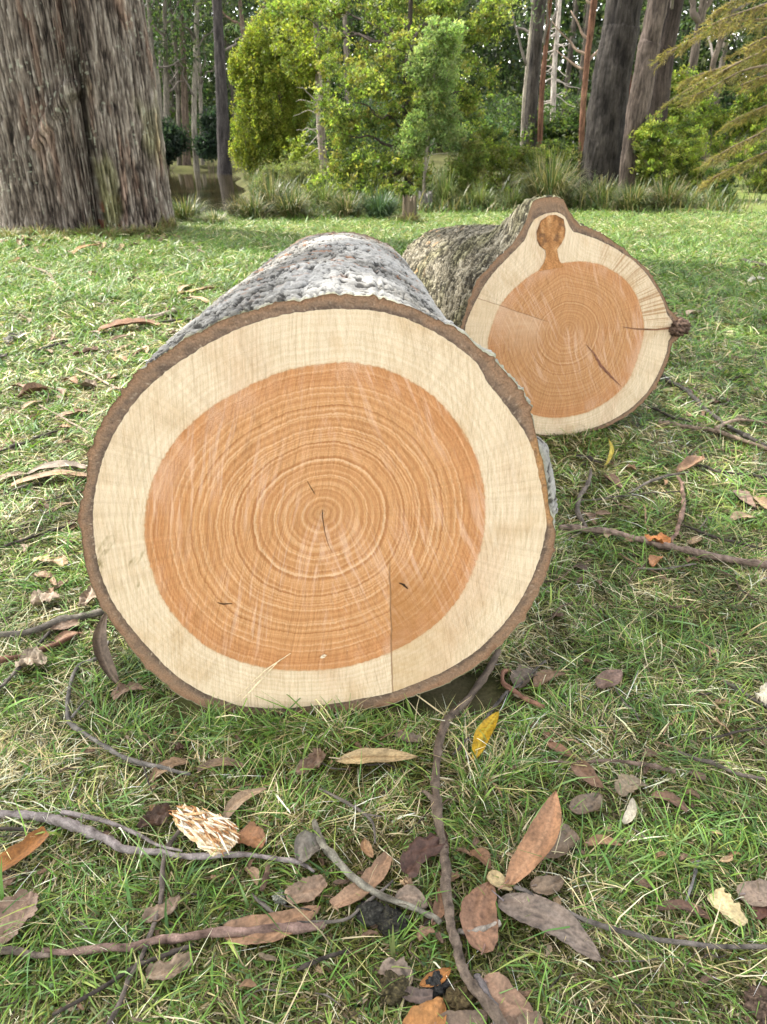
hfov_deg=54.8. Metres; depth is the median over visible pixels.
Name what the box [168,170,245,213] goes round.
pond water
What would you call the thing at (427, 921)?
twig
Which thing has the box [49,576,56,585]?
leaf flake
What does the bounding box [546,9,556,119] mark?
forest tree
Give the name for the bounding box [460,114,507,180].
round bush
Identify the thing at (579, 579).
leaf flake
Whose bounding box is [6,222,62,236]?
grass tussock
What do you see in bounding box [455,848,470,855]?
leaf flake
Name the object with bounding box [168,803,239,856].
pine cone
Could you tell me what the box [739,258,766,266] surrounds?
twig
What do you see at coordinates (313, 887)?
dry leaf
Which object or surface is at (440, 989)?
soil clod
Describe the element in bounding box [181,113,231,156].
understory bush
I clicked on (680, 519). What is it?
twig
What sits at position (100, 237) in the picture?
grass tussock
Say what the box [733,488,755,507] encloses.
dry leaf
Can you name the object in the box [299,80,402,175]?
understory bush
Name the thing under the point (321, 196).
grass tussock
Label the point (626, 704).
twig
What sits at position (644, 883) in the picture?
leaf flake
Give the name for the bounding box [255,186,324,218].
grass tussock
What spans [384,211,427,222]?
grass tussock
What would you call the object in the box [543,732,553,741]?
leaf flake
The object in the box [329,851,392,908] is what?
dry leaf
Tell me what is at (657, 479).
twig
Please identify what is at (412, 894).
dry leaf
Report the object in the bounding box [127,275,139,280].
leaf flake
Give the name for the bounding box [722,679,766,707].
twig
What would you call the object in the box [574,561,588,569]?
dry leaf
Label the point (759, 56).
conifer tree
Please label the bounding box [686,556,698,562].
leaf flake
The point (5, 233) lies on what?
grass tussock
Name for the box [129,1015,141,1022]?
leaf flake
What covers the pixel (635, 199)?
grass tussock
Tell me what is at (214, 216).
grass tussock
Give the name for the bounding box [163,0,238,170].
gum tree
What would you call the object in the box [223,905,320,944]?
dry leaf
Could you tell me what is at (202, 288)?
bark flake
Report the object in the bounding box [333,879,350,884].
leaf flake
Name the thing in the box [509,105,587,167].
dark bush
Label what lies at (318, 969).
leaf flake
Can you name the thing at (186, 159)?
gum tree
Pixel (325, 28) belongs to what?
forest tree
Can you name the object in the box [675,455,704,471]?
dry leaf
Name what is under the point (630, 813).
dry leaf
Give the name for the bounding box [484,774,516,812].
twig
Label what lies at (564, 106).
understory bush
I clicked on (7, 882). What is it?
dry leaf
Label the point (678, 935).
leaf flake
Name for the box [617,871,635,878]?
leaf flake
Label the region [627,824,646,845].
twig
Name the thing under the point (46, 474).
bark flake
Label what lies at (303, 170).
pondside bush
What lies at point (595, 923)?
twig
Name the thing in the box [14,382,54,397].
dry leaf
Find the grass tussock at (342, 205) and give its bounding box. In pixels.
[315,185,369,217]
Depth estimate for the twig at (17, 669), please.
1.68 m
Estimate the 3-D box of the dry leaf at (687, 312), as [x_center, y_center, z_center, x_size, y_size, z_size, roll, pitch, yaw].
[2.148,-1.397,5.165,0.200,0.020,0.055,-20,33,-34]
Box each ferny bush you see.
[435,136,490,198]
[468,121,561,198]
[535,137,581,190]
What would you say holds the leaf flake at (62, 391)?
on the ground at (456, 690)
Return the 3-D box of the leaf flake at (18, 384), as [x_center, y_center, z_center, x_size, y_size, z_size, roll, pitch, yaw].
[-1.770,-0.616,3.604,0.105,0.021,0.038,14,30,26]
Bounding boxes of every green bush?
[162,115,193,170]
[190,105,217,171]
[667,63,766,178]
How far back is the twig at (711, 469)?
2.68 m
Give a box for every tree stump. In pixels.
[401,194,416,221]
[417,190,432,210]
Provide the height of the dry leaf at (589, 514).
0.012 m
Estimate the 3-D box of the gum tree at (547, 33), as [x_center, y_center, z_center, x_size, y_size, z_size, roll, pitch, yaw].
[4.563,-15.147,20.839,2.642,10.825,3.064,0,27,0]
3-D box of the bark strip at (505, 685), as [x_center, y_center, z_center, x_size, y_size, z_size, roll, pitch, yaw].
[0.296,0.390,1.625,0.048,0.014,0.142,-11,29,-21]
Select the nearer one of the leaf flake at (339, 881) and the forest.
the leaf flake at (339, 881)
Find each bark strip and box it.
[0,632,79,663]
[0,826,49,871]
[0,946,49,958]
[402,986,432,1003]
[500,668,544,708]
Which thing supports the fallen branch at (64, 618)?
on the ground at (456, 690)
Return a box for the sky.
[174,0,746,104]
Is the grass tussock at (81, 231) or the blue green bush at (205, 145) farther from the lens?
the blue green bush at (205, 145)
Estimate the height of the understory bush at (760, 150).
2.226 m
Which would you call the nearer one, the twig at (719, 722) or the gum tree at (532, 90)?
the twig at (719, 722)
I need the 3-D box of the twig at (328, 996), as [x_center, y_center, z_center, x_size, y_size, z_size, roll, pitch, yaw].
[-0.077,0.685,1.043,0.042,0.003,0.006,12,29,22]
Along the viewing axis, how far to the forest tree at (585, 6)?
38.79 m
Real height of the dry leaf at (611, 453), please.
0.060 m
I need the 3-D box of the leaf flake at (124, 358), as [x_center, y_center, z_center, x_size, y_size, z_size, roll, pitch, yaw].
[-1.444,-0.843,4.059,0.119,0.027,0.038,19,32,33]
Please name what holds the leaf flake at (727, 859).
on the ground at (456, 690)
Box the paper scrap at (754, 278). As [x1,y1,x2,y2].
[748,276,765,281]
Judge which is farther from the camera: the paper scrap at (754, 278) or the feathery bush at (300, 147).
the feathery bush at (300, 147)
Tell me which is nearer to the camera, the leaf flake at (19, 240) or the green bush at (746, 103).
the leaf flake at (19, 240)
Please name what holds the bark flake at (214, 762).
on the ground at (456, 690)
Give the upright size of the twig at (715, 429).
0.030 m
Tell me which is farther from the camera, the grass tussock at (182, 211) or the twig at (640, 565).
the grass tussock at (182, 211)
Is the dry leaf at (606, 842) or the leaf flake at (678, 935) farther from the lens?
the dry leaf at (606, 842)
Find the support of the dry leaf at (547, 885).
on the ground at (456, 690)
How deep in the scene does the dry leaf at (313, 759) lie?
1.43 m
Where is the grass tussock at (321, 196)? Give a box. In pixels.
[303,174,347,210]
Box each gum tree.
[144,0,204,127]
[145,0,203,170]
[145,0,210,164]
[151,0,213,164]
[154,0,231,164]
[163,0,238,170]
[185,0,293,166]
[191,0,269,174]
[475,0,545,173]
[499,0,548,168]
[508,0,568,173]
[552,0,646,172]
[638,0,758,133]
[677,0,751,160]
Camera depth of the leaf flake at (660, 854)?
1.25 m
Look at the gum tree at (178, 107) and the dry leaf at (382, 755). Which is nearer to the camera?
the dry leaf at (382, 755)
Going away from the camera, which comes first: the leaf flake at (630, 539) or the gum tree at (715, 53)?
the leaf flake at (630, 539)
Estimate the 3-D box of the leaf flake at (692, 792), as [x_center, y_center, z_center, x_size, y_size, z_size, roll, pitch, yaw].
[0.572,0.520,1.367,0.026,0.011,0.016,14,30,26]
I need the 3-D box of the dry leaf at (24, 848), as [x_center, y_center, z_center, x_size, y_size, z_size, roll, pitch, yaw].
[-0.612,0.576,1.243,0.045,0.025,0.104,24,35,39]
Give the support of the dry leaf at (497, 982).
on the ground at (456, 690)
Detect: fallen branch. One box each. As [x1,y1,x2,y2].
[0,609,104,636]
[0,809,314,872]
[422,649,507,1023]
[558,524,766,568]
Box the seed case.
[174,742,183,751]
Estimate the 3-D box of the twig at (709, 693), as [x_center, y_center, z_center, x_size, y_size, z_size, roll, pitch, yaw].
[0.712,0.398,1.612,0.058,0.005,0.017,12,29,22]
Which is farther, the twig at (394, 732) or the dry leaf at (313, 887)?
the twig at (394, 732)
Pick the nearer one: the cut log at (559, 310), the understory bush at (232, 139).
the cut log at (559, 310)
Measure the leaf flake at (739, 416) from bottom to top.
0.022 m
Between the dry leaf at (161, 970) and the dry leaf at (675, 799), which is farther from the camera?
the dry leaf at (675, 799)
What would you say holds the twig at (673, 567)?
on the ground at (456, 690)
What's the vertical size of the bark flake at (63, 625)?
0.015 m
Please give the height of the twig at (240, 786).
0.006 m
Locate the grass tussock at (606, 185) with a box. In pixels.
[575,170,622,205]
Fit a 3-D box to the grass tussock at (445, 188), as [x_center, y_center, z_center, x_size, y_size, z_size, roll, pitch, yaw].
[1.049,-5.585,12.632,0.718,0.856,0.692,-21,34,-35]
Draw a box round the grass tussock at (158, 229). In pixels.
[133,221,182,235]
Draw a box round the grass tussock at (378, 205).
[344,185,402,217]
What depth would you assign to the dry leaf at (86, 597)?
1.95 m
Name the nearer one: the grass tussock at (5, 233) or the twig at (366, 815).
the twig at (366, 815)
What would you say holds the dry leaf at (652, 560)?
on the ground at (456, 690)
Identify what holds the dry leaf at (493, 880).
on the ground at (456, 690)
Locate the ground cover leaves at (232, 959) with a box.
[0,425,766,1023]
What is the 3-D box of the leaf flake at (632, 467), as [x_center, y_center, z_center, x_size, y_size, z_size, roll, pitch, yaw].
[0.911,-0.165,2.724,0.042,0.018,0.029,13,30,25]
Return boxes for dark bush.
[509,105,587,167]
[695,165,738,203]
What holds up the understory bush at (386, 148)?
on the ground at (456, 690)
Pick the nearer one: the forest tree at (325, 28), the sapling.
the sapling
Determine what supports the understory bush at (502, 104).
on the ground at (456, 690)
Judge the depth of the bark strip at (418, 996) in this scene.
1.05 m
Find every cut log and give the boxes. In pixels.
[77,231,557,714]
[402,195,690,436]
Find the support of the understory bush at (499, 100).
on the ground at (456, 690)
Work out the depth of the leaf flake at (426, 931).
1.13 m
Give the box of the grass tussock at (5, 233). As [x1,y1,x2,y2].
[0,225,31,238]
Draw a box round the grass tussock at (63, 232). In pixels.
[46,227,76,235]
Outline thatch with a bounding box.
[0,292,766,1023]
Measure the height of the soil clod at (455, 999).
0.032 m
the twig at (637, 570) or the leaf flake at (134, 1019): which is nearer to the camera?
the leaf flake at (134, 1019)
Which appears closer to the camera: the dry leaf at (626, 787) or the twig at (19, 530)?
the dry leaf at (626, 787)
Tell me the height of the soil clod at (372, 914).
0.034 m
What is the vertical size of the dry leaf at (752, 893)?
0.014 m
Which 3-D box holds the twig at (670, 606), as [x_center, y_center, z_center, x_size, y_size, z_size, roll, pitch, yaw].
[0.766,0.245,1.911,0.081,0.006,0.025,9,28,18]
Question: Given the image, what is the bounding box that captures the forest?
[143,0,766,151]
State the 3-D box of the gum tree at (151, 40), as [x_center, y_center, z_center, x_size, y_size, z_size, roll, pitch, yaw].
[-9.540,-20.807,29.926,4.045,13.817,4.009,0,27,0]
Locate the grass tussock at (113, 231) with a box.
[90,225,138,237]
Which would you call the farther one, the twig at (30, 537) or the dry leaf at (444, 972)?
the twig at (30, 537)
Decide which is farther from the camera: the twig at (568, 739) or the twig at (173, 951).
the twig at (568, 739)
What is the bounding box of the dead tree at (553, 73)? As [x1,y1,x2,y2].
[539,0,579,120]
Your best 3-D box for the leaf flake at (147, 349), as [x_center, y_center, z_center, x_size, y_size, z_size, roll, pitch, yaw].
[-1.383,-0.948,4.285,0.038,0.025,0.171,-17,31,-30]
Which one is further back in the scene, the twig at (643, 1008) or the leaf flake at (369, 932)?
the leaf flake at (369, 932)
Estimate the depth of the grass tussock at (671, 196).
12.58 m
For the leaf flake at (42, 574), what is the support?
on the ground at (456, 690)
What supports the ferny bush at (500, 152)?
on the ground at (456, 690)
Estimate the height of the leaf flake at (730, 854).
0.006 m
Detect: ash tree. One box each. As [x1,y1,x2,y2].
[577,0,642,193]
[618,0,668,193]
[637,0,683,175]
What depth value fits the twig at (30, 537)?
2.24 m
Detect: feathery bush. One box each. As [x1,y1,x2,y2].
[282,130,327,175]
[628,98,714,195]
[727,124,766,192]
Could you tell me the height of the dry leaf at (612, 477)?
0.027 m
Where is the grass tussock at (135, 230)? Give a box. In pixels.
[114,222,144,235]
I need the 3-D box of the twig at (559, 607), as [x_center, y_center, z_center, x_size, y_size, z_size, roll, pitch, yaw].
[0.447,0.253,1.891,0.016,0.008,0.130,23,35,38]
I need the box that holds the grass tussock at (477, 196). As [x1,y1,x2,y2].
[452,179,517,209]
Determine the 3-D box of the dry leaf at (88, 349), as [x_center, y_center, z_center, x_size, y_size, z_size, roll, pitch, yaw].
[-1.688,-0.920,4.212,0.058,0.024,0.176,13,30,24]
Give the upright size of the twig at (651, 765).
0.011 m
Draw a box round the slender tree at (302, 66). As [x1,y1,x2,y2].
[263,0,340,175]
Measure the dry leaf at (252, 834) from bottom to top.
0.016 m
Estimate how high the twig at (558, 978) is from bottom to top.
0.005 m
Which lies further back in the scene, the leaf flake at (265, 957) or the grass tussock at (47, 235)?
the grass tussock at (47, 235)
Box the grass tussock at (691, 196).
[679,183,705,207]
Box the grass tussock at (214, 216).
[193,207,237,223]
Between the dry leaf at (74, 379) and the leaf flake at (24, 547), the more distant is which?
the dry leaf at (74, 379)
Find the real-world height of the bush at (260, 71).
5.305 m
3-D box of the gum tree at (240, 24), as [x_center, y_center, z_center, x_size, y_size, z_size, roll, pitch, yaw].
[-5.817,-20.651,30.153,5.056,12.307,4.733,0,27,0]
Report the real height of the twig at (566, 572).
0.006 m
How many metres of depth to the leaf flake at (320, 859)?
1.25 m
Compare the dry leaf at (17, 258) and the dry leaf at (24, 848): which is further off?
the dry leaf at (17, 258)
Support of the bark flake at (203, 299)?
on the ground at (456, 690)
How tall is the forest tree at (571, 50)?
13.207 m
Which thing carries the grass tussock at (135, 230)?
on the ground at (456, 690)
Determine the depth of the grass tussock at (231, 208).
11.67 m
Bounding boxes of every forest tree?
[155,0,176,125]
[177,1,191,116]
[222,0,239,150]
[322,21,333,150]
[343,7,348,102]
[347,3,352,106]
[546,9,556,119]
[561,0,578,115]
[576,0,590,112]
[579,2,586,108]
[713,8,734,115]
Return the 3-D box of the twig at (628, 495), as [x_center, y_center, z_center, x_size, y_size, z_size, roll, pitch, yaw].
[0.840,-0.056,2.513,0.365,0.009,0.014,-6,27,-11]
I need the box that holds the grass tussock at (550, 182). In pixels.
[500,142,602,204]
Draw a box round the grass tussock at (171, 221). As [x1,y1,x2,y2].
[148,215,189,230]
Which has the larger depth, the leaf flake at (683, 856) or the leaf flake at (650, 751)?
the leaf flake at (650, 751)
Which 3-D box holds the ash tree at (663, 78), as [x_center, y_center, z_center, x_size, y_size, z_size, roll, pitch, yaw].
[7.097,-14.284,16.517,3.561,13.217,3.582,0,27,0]
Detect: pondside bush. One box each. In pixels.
[252,150,326,189]
[299,171,388,201]
[373,181,416,206]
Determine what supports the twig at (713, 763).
on the ground at (456, 690)
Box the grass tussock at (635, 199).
[601,175,666,211]
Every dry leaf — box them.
[0,889,38,943]
[2,875,15,889]
[8,256,24,262]
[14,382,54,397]
[15,646,46,667]
[20,400,46,408]
[30,589,59,606]
[51,502,76,511]
[51,631,83,642]
[55,408,86,416]
[63,376,77,383]
[72,346,97,354]
[77,584,95,606]
[92,613,118,689]
[108,334,131,340]
[111,344,129,350]
[111,681,142,699]
[137,802,171,829]
[142,895,181,922]
[145,951,193,980]
[148,756,187,782]
[222,787,266,817]
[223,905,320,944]
[238,821,265,848]
[245,867,258,885]
[284,874,326,904]
[294,830,327,863]
[295,747,326,775]
[329,748,417,763]
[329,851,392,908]
[360,838,373,857]
[378,956,413,988]
[395,884,427,908]
[400,832,448,878]
[402,997,446,1023]
[419,967,450,986]
[431,887,443,925]
[434,1009,487,1023]
[459,881,498,954]
[470,711,498,759]
[470,847,490,868]
[481,972,532,1019]
[487,870,512,890]
[491,1010,542,1023]
[492,890,601,960]
[498,790,561,889]
[510,664,537,687]
[530,875,563,895]
[533,669,565,686]
[543,823,578,859]
[547,739,575,757]
[569,792,602,814]
[571,758,603,787]
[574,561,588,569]
[581,509,596,524]
[584,834,621,846]
[595,510,610,514]
[595,669,622,688]
[604,439,613,465]
[604,473,622,487]
[614,773,646,796]
[622,798,636,823]
[648,555,662,567]
[652,791,687,812]
[658,899,708,919]
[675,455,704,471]
[685,310,701,314]
[688,535,701,543]
[690,769,705,779]
[728,511,756,520]
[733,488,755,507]
[736,878,766,906]
[752,900,766,919]
[753,493,766,509]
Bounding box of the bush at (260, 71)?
[226,0,330,174]
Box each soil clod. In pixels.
[355,900,383,928]
[373,970,409,1006]
[377,904,409,936]
[423,969,450,998]
[444,985,475,1010]
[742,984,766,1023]
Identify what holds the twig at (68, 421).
on the ground at (456, 690)
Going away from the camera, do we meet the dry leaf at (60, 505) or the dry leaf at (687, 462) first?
the dry leaf at (60, 505)
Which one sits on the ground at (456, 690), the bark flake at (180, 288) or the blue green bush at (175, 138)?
the blue green bush at (175, 138)
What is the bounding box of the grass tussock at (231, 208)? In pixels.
[219,193,248,215]
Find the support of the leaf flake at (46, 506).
on the ground at (456, 690)
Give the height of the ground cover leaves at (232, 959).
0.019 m
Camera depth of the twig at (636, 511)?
2.45 m
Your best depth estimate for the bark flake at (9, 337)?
4.44 m
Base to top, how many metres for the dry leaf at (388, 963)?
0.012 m
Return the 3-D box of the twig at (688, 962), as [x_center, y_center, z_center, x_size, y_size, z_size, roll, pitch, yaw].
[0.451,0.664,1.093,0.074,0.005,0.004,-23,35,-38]
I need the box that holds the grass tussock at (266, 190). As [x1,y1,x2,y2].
[251,166,291,212]
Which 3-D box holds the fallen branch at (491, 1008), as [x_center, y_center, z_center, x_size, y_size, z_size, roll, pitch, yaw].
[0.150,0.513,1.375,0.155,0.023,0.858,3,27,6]
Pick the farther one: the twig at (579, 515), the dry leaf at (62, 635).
the twig at (579, 515)
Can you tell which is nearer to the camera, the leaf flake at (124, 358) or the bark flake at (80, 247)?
the leaf flake at (124, 358)
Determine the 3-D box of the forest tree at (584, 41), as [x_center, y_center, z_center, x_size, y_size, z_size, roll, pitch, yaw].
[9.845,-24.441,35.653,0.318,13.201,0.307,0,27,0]
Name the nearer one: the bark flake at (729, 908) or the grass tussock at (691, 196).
the bark flake at (729, 908)
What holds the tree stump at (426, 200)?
on the ground at (456, 690)
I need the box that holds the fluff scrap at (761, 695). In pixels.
[754,682,766,705]
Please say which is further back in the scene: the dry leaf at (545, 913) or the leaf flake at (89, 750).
the leaf flake at (89, 750)
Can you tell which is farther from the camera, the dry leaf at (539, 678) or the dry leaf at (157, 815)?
the dry leaf at (539, 678)
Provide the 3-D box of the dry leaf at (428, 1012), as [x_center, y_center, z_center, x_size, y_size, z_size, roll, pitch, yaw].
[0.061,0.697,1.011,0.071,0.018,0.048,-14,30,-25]
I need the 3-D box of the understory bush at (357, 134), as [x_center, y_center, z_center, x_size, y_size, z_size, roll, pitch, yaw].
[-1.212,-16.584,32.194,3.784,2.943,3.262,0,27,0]
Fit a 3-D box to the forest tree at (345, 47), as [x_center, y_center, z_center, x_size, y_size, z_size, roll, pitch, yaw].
[-1.811,-24.009,34.992,0.396,13.201,0.408,0,27,0]
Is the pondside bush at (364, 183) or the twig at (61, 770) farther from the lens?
the pondside bush at (364, 183)
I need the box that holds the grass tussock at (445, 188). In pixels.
[430,162,463,209]
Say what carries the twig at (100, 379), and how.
on the ground at (456, 690)
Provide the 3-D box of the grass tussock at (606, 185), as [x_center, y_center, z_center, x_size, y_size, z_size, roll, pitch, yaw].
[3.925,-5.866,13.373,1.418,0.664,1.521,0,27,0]
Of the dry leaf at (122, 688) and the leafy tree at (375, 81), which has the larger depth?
the leafy tree at (375, 81)
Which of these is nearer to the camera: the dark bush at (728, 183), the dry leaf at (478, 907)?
the dry leaf at (478, 907)
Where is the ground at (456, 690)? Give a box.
[0,96,766,1023]
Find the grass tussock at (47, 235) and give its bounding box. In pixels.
[26,231,79,241]
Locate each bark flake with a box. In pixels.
[0,471,27,479]
[3,333,25,344]
[11,469,86,486]
[26,460,85,475]
[50,619,79,629]
[72,244,100,253]
[98,318,159,330]
[173,285,218,293]
[178,284,194,291]
[179,296,208,302]
[197,757,242,771]
[394,730,420,742]
[603,528,617,537]
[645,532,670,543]
[707,887,747,926]
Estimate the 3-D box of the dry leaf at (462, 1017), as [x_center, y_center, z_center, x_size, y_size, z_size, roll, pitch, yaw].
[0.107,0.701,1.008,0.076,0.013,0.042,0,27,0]
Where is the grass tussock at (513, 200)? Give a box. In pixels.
[493,184,533,209]
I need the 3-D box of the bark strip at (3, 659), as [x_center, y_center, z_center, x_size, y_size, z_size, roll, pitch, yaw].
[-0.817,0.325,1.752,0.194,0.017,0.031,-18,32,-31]
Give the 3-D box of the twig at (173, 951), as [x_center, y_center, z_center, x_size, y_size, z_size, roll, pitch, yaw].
[-0.376,0.671,1.071,0.197,0.010,0.018,-15,30,-27]
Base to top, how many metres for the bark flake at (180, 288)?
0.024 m
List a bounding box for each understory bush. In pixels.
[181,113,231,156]
[189,122,235,157]
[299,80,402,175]
[309,95,381,154]
[309,101,396,161]
[316,98,390,153]
[327,70,439,172]
[422,93,507,156]
[466,108,517,141]
[468,97,521,120]
[473,102,547,140]
[478,95,570,166]
[480,91,521,117]
[499,109,573,169]
[506,88,575,162]
[544,78,590,118]
[546,118,585,175]
[636,128,680,173]
[665,115,709,164]
[706,109,766,177]
[730,102,766,174]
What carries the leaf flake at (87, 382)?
on the ground at (456, 690)
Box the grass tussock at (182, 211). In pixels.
[171,191,215,221]
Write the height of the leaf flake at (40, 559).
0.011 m
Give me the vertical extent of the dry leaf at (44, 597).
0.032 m
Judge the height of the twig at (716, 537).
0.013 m
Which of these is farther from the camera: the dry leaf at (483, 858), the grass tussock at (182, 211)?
the grass tussock at (182, 211)
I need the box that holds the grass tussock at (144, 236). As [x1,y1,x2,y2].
[122,232,167,242]
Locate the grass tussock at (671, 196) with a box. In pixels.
[629,172,702,210]
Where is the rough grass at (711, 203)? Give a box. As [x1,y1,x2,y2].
[171,157,766,219]
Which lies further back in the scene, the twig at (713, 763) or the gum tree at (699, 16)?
the gum tree at (699, 16)
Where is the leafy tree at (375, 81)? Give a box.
[255,0,521,191]
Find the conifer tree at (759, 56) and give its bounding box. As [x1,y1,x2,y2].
[649,0,766,195]
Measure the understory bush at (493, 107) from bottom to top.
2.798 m
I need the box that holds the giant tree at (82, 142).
[0,0,174,232]
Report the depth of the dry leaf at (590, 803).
1.35 m
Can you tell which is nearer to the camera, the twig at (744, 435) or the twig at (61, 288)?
the twig at (744, 435)
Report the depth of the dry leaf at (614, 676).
1.65 m
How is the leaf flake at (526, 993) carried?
on the ground at (456, 690)
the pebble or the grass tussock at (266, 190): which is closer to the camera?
the pebble
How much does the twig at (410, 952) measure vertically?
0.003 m
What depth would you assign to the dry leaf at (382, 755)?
1.43 m
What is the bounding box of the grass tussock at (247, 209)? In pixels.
[224,189,279,219]
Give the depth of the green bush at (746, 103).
19.23 m
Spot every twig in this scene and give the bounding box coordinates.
[0,430,57,451]
[0,523,77,547]
[0,631,50,688]
[0,827,35,831]
[0,834,27,836]
[3,484,28,495]
[6,870,27,876]
[8,527,28,534]
[28,265,116,304]
[31,492,64,512]
[32,340,67,352]
[39,768,80,778]
[40,405,91,434]
[52,944,191,1016]
[64,909,92,936]
[65,640,190,775]
[76,368,120,389]
[106,829,180,1023]
[137,308,176,318]
[139,318,193,324]
[140,728,161,754]
[140,757,152,791]
[177,892,208,895]
[214,784,269,790]
[246,989,289,995]
[251,879,393,923]
[260,863,269,891]
[282,902,314,911]
[296,948,350,971]
[312,819,441,924]
[315,992,340,1005]
[319,788,381,843]
[321,763,347,769]
[364,763,402,771]
[380,723,406,739]
[402,804,430,831]
[409,942,424,967]
[410,919,430,929]
[442,790,466,803]
[452,660,545,754]
[457,919,500,933]
[474,973,498,1023]
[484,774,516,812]
[513,885,766,948]
[543,602,573,621]
[544,559,591,581]
[547,759,675,773]
[549,728,589,753]
[549,967,562,987]
[575,468,591,526]
[576,454,602,462]
[581,491,679,500]
[607,493,638,515]
[612,956,666,962]
[615,689,638,720]
[619,553,666,578]
[627,471,688,493]
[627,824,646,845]
[628,560,648,583]
[629,1001,648,1013]
[637,563,695,569]
[643,503,648,530]
[644,405,690,421]
[657,741,696,762]
[658,418,766,449]
[661,373,766,445]
[663,711,678,734]
[664,601,696,609]
[664,885,700,895]
[670,475,685,542]
[677,750,766,780]
[677,947,699,978]
[682,524,766,550]
[685,860,699,900]
[694,639,719,661]
[695,464,766,477]
[696,692,723,700]
[701,727,766,739]
[702,953,726,958]
[706,442,753,458]
[716,717,732,737]
[717,569,759,601]
[720,812,751,827]
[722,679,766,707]
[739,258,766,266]
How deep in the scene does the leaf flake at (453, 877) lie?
1.22 m
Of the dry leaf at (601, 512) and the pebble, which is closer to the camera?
the pebble
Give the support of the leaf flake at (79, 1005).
on the ground at (456, 690)
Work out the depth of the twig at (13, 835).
1.29 m
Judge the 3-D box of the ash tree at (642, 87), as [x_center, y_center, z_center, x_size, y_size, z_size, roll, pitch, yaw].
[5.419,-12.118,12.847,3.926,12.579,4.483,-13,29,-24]
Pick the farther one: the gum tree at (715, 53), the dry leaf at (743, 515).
the gum tree at (715, 53)
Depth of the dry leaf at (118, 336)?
4.50 m
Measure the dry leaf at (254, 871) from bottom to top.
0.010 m
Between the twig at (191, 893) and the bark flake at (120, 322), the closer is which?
the twig at (191, 893)
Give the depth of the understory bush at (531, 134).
22.87 m
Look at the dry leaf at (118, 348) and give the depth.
4.28 m
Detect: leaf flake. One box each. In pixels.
[11,382,25,387]
[16,238,31,244]
[20,544,27,552]
[30,555,49,561]
[33,570,52,577]
[35,498,50,508]
[37,867,48,873]
[46,556,67,565]
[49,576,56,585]
[54,580,67,587]
[55,538,74,545]
[57,388,65,394]
[65,519,76,528]
[77,1002,83,1009]
[79,377,97,386]
[84,747,95,752]
[95,242,106,251]
[116,356,129,360]
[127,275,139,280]
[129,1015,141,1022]
[137,345,148,352]
[239,979,257,988]
[248,858,255,867]
[258,952,275,960]
[315,965,322,972]
[318,857,323,865]
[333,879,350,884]
[361,930,378,935]
[399,879,407,885]
[404,876,414,885]
[417,926,434,940]
[427,898,432,907]
[435,932,443,942]
[439,871,459,881]
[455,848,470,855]
[472,836,478,845]
[519,988,531,996]
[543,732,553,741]
[545,944,551,956]
[552,613,563,616]
[552,895,561,904]
[556,1010,570,1018]
[576,575,584,583]
[583,657,595,663]
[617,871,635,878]
[623,537,633,541]
[625,464,635,470]
[634,877,653,887]
[642,748,657,757]
[643,766,648,773]
[653,851,666,858]
[675,933,693,940]
[679,853,688,860]
[685,788,699,799]
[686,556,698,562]
[699,973,716,984]
[713,699,729,705]
[718,856,732,862]
[728,851,740,855]
[735,414,748,418]
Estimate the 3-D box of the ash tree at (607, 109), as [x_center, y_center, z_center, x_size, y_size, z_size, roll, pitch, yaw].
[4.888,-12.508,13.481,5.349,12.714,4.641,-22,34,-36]
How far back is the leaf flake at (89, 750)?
1.47 m
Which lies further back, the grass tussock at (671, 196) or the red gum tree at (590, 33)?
the red gum tree at (590, 33)
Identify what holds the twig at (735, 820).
on the ground at (456, 690)
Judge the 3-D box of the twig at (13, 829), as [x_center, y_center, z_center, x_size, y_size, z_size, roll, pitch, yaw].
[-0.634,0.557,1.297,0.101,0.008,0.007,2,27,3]
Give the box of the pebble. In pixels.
[271,890,286,904]
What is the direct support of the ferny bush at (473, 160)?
on the ground at (456, 690)
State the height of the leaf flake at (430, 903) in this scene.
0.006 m
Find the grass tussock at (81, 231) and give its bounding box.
[68,222,106,236]
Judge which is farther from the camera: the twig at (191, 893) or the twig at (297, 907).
the twig at (191, 893)
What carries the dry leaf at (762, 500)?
on the ground at (456, 690)
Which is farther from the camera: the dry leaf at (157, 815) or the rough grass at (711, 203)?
the rough grass at (711, 203)
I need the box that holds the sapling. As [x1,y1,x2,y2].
[393,15,469,194]
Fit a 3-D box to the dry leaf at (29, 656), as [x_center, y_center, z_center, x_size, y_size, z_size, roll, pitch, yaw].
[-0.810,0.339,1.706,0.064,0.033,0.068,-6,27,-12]
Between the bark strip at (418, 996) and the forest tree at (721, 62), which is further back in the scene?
the forest tree at (721, 62)
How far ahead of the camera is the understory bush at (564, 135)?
23.35 m
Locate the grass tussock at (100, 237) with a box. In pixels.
[80,234,117,240]
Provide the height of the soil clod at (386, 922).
0.032 m
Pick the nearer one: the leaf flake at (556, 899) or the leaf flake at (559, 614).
the leaf flake at (556, 899)
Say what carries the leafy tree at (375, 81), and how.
on the ground at (456, 690)
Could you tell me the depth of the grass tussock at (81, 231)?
9.33 m
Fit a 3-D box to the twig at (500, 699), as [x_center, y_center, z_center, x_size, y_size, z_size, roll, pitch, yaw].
[0.251,0.410,1.589,0.021,0.009,0.377,20,33,34]

